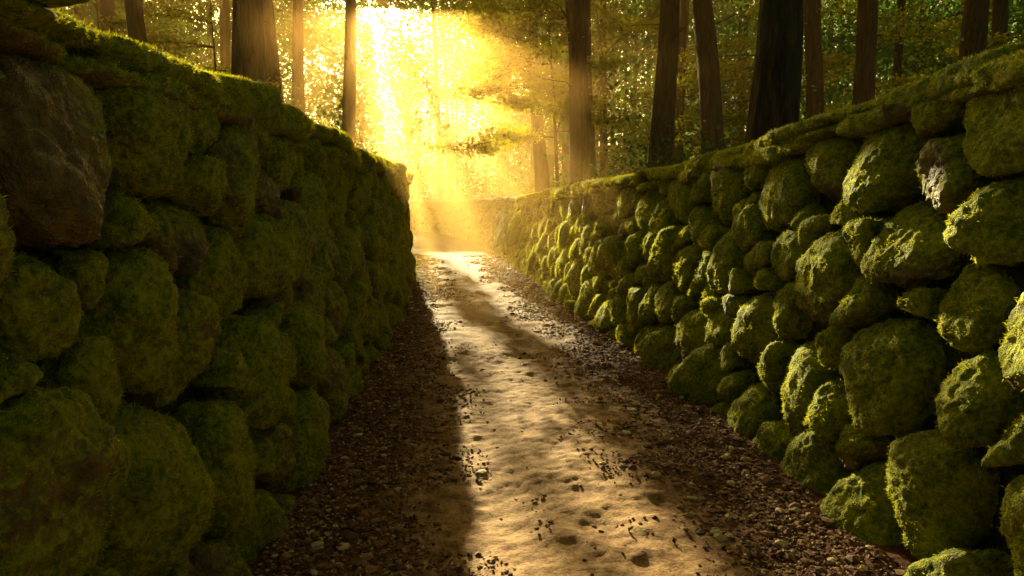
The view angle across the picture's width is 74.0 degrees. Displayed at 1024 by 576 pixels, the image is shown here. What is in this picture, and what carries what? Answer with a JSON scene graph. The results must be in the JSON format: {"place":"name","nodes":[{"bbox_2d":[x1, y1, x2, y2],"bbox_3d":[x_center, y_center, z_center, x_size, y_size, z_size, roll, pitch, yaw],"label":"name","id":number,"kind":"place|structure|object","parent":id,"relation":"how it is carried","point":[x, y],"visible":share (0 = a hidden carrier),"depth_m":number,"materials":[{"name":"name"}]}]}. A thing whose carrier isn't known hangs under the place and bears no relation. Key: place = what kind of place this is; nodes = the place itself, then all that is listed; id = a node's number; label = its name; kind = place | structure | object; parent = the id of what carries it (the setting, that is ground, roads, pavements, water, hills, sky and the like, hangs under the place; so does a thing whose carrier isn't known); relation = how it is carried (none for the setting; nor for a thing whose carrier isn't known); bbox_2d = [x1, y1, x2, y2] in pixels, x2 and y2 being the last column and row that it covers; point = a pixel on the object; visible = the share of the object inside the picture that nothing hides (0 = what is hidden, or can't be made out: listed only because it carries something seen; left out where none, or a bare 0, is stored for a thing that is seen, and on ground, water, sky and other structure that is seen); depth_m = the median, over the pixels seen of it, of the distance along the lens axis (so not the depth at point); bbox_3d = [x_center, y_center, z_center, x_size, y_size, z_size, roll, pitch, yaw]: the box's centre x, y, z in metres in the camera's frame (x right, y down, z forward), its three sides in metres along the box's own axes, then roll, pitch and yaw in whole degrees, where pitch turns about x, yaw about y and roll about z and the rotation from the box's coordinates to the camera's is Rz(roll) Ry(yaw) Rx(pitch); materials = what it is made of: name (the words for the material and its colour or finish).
{"place":"outdoors","nodes":[
{"label":"outdoors","id":0,"kind":"place"},
{"bbox_2d":[13,178,1023,575],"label":"ground","id":1,"kind":"structure","parent":0,"point":[527,420],"depth_m":3.75,"materials":[{"name":"brown soil"}]},
{"bbox_2d":[100,0,115,35],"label":"beech tree","id":2,"kind":"object","parent":1,"relation":"on","point":[107,8],"visible":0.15,"depth_m":15.25,"materials":[{"name":"brown plant"}]},
{"bbox_2d":[124,0,146,43],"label":"beech tree","id":3,"kind":"object","parent":1,"relation":"on","point":[135,20],"visible":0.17,"depth_m":10.73,"materials":[{"name":"brown plant"}]},
{"bbox_2d":[96,0,209,64],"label":"beech sapling","id":4,"kind":"object","parent":1,"relation":"on","point":[123,22],"visible":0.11,"depth_m":13.40,"materials":[{"name":"green plant"}]},
{"bbox_2d":[0,0,416,575],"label":"dry stone wall","id":5,"kind":"structure","parent":1,"relation":"on","point":[50,170],"depth_m":2.04,"materials":[{"name":"green stone"}]},
{"bbox_2d":[115,0,304,106],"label":"beech sapling","id":6,"kind":"object","parent":1,"relation":"on","point":[171,15],"visible":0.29,"depth_m":12.71,"materials":[{"name":"green plant"}]},
{"bbox_2d":[231,0,267,82],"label":"beech tree","id":7,"kind":"object","parent":1,"relation":"on","point":[248,59],"visible":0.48,"depth_m":9.26,"materials":[{"name":"brown plant"}]},
{"bbox_2d":[208,0,338,72],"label":"beech tree","id":8,"kind":"object","parent":1,"relation":"on","point":[225,37],"visible":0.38,"depth_m":18.89,"materials":[{"name":"brown plant"}]},
{"bbox_2d":[264,0,283,102],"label":"beech tree","id":9,"kind":"object","parent":1,"relation":"on","point":[272,59],"visible":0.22,"depth_m":12.66,"materials":[{"name":"brown plant"}]},
{"bbox_2d":[292,0,315,116],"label":"beech tree","id":10,"kind":"object","parent":1,"relation":"on","point":[298,48],"visible":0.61,"depth_m":16.86,"materials":[{"name":"brown plant"}]},
{"bbox_2d":[316,0,372,145],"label":"beech tree","id":11,"kind":"object","parent":1,"relation":"on","point":[349,103],"visible":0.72,"depth_m":14.45,"materials":[{"name":"brown plant"}]},
{"bbox_2d":[420,0,591,187],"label":"beech sapling","id":12,"kind":"object","parent":1,"relation":"on","point":[488,22],"visible":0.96,"depth_m":13.20,"materials":[{"name":"green plant"}]},
{"bbox_2d":[434,0,592,184],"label":"beech tree","id":13,"kind":"object","parent":1,"relation":"on","point":[579,134],"visible":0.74,"depth_m":12.31,"materials":[{"name":"brown plant"}]},
{"bbox_2d":[54,0,1023,211],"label":"distant forest","id":14,"kind":"object","parent":1,"relation":"on","point":[643,51],"visible":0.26,"depth_m":31.18,"materials":[{"name":"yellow plant"}]},
{"bbox_2d":[525,0,566,191],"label":"beech tree","id":15,"kind":"object","parent":1,"relation":"on","point":[541,175],"visible":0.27,"depth_m":16.64,"materials":[{"name":"brown plant"}]},
{"bbox_2d":[449,0,651,151],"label":"beech sapling","id":16,"kind":"object","parent":1,"relation":"on","point":[598,121],"visible":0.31,"depth_m":15.66,"materials":[{"name":"green plant"}]},
{"bbox_2d":[552,0,596,178],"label":"beech tree","id":17,"kind":"object","parent":1,"relation":"on","point":[567,7],"visible":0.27,"depth_m":12.61,"materials":[{"name":"brown plant"}]},
{"bbox_2d":[587,0,596,173],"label":"beech tree","id":18,"kind":"object","parent":1,"relation":"on","point":[589,53],"visible":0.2,"depth_m":15.53,"materials":[{"name":"brown plant"}]},
{"bbox_2d":[317,90,885,200],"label":"undergrowth","id":19,"kind":"object","parent":1,"relation":"on","point":[621,169],"visible":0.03,"depth_m":11.24,"materials":[{"name":"green plant"}]},
{"bbox_2d":[511,0,748,177],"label":"beech tree","id":20,"kind":"object","parent":1,"relation":"on","point":[603,81],"visible":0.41,"depth_m":22.36,"materials":[{"name":"green plant"}]},
{"bbox_2d":[647,0,692,167],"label":"beech tree","id":21,"kind":"object","parent":1,"relation":"on","point":[664,101],"visible":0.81,"depth_m":11.73,"materials":[{"name":"brown plant"}]},
{"bbox_2d":[588,7,756,162],"bbox_3d":[3.953,-4.108,15.717,4.583,4.500,3.286,1,7,11],"label":"beech sapling","id":22,"kind":"object","parent":1,"relation":"on","point":[655,26],"visible":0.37,"depth_m":15.13,"materials":[{"name":"green plant"}]},
{"bbox_2d":[673,0,735,164],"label":"beech tree","id":23,"kind":"object","parent":1,"relation":"on","point":[678,107],"visible":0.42,"depth_m":18.54,"materials":[{"name":"brown plant"}]},
{"bbox_2d":[408,42,1023,575],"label":"dry stone wall","id":24,"kind":"structure","parent":1,"relation":"on","point":[488,220],"depth_m":3.35,"materials":[{"name":"green stone"}]},
{"bbox_2d":[0,0,1023,575],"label":"moss","id":25,"kind":"object","parent":24,"relation":"attached to","point":[524,198],"visible":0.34,"depth_m":3.31,"materials":[{"name":"green plant"}]},
{"bbox_2d":[692,0,743,154],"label":"beech tree","id":26,"kind":"object","parent":1,"relation":"on","point":[708,73],"visible":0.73,"depth_m":11.86,"materials":[{"name":"brown plant"}]},
{"bbox_2d":[638,1,841,152],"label":"beech sapling","id":27,"kind":"object","parent":1,"relation":"on","point":[746,71],"visible":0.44,"depth_m":13.68,"materials":[{"name":"green plant"}]},
{"bbox_2d":[745,0,803,143],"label":"beech tree","id":28,"kind":"object","parent":1,"relation":"on","point":[775,98],"visible":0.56,"depth_m":6.86,"materials":[{"name":"brown plant"}]},
{"bbox_2d":[739,0,839,114],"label":"beech tree","id":29,"kind":"object","parent":1,"relation":"on","point":[803,25],"visible":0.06,"depth_m":21.17,"materials":[{"name":"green plant"}]},
{"bbox_2d":[803,0,830,119],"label":"beech tree","id":30,"kind":"object","parent":1,"relation":"on","point":[813,52],"visible":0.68,"depth_m":12.37,"materials":[{"name":"brown plant"}]},
{"bbox_2d":[852,0,916,105],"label":"beech tree","id":31,"kind":"object","parent":1,"relation":"on","point":[865,57],"visible":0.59,"depth_m":11.79,"materials":[{"name":"brown plant"}]},
{"bbox_2d":[802,0,991,111],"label":"beech sapling","id":32,"kind":"object","parent":1,"relation":"on","point":[828,63],"visible":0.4,"depth_m":13.96,"materials":[{"name":"green plant"}]},
{"bbox_2d":[876,0,1022,98],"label":"beech tree","id":33,"kind":"object","parent":1,"relation":"on","point":[898,59],"visible":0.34,"depth_m":20.89,"materials":[{"name":"green plant"}]},
{"bbox_2d":[890,15,1023,88],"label":"beech sapling","id":34,"kind":"object","parent":1,"relation":"on","point":[994,44],"visible":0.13,"depth_m":13.33,"materials":[{"name":"green plant"}]},
{"bbox_2d":[958,0,989,61],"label":"beech tree","id":35,"kind":"object","parent":1,"relation":"on","point":[974,29],"visible":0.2,"depth_m":12.32,"materials":[{"name":"brown plant"}]},
{"bbox_2d":[989,0,1015,49],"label":"beech tree","id":36,"kind":"object","parent":1,"relation":"on","point":[1000,9],"visible":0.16,"depth_m":15.65,"materials":[{"name":"brown plant"}]},
{"bbox_2d":[66,0,1020,196],"label":"sky","id":37,"kind":"structure","parent":0,"point":[373,18],"materials":[{"name":"white"}]},
{"bbox_2d":[254,253,906,575],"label":"gravel","id":38,"kind":"structure","parent":0,"point":[353,524],"depth_m":3.81,"materials":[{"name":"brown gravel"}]}
]}

